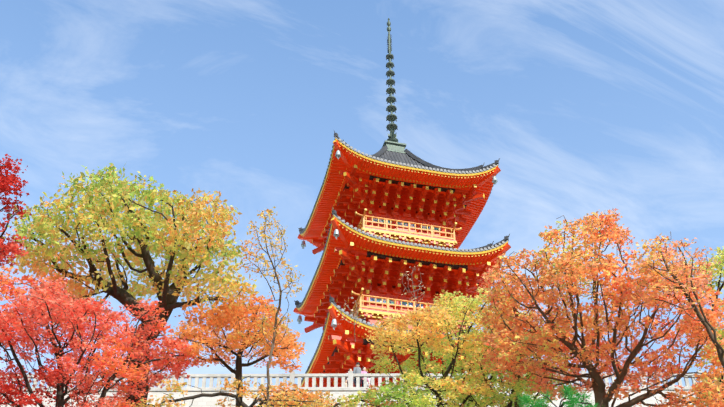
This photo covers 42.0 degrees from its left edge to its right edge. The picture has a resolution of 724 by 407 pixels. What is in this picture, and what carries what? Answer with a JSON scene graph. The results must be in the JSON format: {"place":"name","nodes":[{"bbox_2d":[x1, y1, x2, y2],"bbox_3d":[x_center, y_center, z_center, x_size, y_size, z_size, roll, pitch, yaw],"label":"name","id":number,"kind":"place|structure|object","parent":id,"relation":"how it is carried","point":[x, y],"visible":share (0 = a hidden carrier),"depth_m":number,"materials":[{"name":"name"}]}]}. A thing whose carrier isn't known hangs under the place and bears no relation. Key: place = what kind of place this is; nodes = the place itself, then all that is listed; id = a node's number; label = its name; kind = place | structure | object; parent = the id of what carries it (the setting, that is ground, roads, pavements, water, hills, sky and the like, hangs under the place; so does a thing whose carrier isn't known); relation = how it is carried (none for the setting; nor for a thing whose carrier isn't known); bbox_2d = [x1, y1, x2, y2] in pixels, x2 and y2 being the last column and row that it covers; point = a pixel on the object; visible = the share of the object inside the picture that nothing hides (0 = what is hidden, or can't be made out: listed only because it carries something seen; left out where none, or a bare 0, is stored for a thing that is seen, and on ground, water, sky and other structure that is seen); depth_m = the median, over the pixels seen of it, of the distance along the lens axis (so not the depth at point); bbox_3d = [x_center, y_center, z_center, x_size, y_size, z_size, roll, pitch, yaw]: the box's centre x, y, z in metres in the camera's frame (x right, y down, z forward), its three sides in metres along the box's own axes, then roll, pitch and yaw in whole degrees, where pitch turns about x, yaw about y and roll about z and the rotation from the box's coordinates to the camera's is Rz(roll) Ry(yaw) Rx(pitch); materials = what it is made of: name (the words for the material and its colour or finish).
{"place":"outdoors","nodes":[
{"label":"outdoors","id":0,"kind":"place"},
{"bbox_2d":[0,154,31,265],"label":"tree","id":1,"kind":"object","parent":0,"point":[7,180],"depth_m":27.70,"materials":[{"name":"red plant"}]},
{"bbox_2d":[0,265,200,406],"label":"tree","id":2,"kind":"object","parent":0,"point":[12,316],"depth_m":33.18,"materials":[{"name":"red plant"}]},
{"bbox_2d":[3,163,258,406],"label":"tree","id":3,"kind":"object","parent":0,"point":[196,212],"depth_m":36.30,"materials":[{"name":"plant"}]},
{"bbox_2d":[151,294,306,406],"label":"tree","id":4,"kind":"object","parent":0,"point":[234,335],"depth_m":36.63,"materials":[{"name":"orange plant"}]},
{"bbox_2d":[131,375,332,406],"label":"tree","id":5,"kind":"object","parent":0,"point":[177,386],"depth_m":33.65,"materials":[{"name":"plant"}]},
{"bbox_2d":[236,206,304,406],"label":"tree","id":6,"kind":"object","parent":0,"point":[269,212],"depth_m":35.42,"materials":[{"name":"orange plant"}]},
{"bbox_2d":[258,380,404,406],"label":"tree","id":7,"kind":"object","parent":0,"point":[305,395],"depth_m":35.70,"materials":[{"name":"orange plant"}]},
{"bbox_2d":[337,297,365,341],"bbox_3d":[-0.426,4.459,36.488,1.104,1.491,0.966,9,-37,-12],"label":"tree","id":8,"kind":"object","parent":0,"point":[354,324],"depth_m":36.52,"materials":[{"name":"plant"}]},
{"bbox_2d":[0,370,723,406],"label":"balustrade wall","id":9,"kind":"structure","parent":0,"point":[335,390],"depth_m":45.87,"materials":[{"name":"stone"}]},
{"bbox_2d":[0,0,723,387],"label":"sky","id":10,"kind":"structure","parent":0,"point":[584,107],"materials":[{"name":"blue"}]},
{"bbox_2d":[401,265,424,324],"bbox_3d":[1.906,3.496,36.104,1.096,2.373,1.274,9,-37,-12],"label":"tree","id":11,"kind":"object","parent":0,"point":[414,291],"depth_m":36.11,"materials":[{"name":"brown plant"}]},
{"bbox_2d":[337,288,538,406],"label":"tree","id":12,"kind":"object","parent":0,"point":[411,375],"depth_m":35.55,"materials":[{"name":"yellow plant"}]},
{"bbox_2d":[446,328,561,406],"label":"tree","id":13,"kind":"object","parent":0,"point":[501,402],"depth_m":34.26,"materials":[{"name":"yellow plant"}]},
{"bbox_2d":[472,270,580,406],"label":"tree","id":14,"kind":"object","parent":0,"point":[485,343],"depth_m":34.47,"materials":[{"name":"orange plant"}]},
{"bbox_2d":[516,381,603,406],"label":"tree","id":15,"kind":"object","parent":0,"point":[524,399],"depth_m":25.77,"materials":[{"name":"green plant"}]},
{"bbox_2d":[477,208,723,406],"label":"tree","id":16,"kind":"object","parent":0,"point":[576,267],"depth_m":31.16,"materials":[{"name":"orange plant"}]},
{"bbox_2d":[626,231,723,368],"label":"tree","id":17,"kind":"object","parent":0,"point":[678,266],"depth_m":28.97,"materials":[{"name":"orange plant"}]},
{"bbox_2d":[680,247,723,405],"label":"tree","id":18,"kind":"object","parent":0,"point":[719,266],"depth_m":32.59,"materials":[{"name":"orange plant"}]},
{"bbox_3d":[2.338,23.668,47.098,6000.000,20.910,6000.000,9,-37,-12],"label":"ground","id":19,"kind":"structure","parent":0,"visible":0},
{"bbox_2d":[293,18,510,386],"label":"pagoda","id":20,"kind":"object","parent":19,"relation":"on","point":[386,216],"visible":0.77,"depth_m":58.91,"materials":[{"name":"wood"}]}
]}

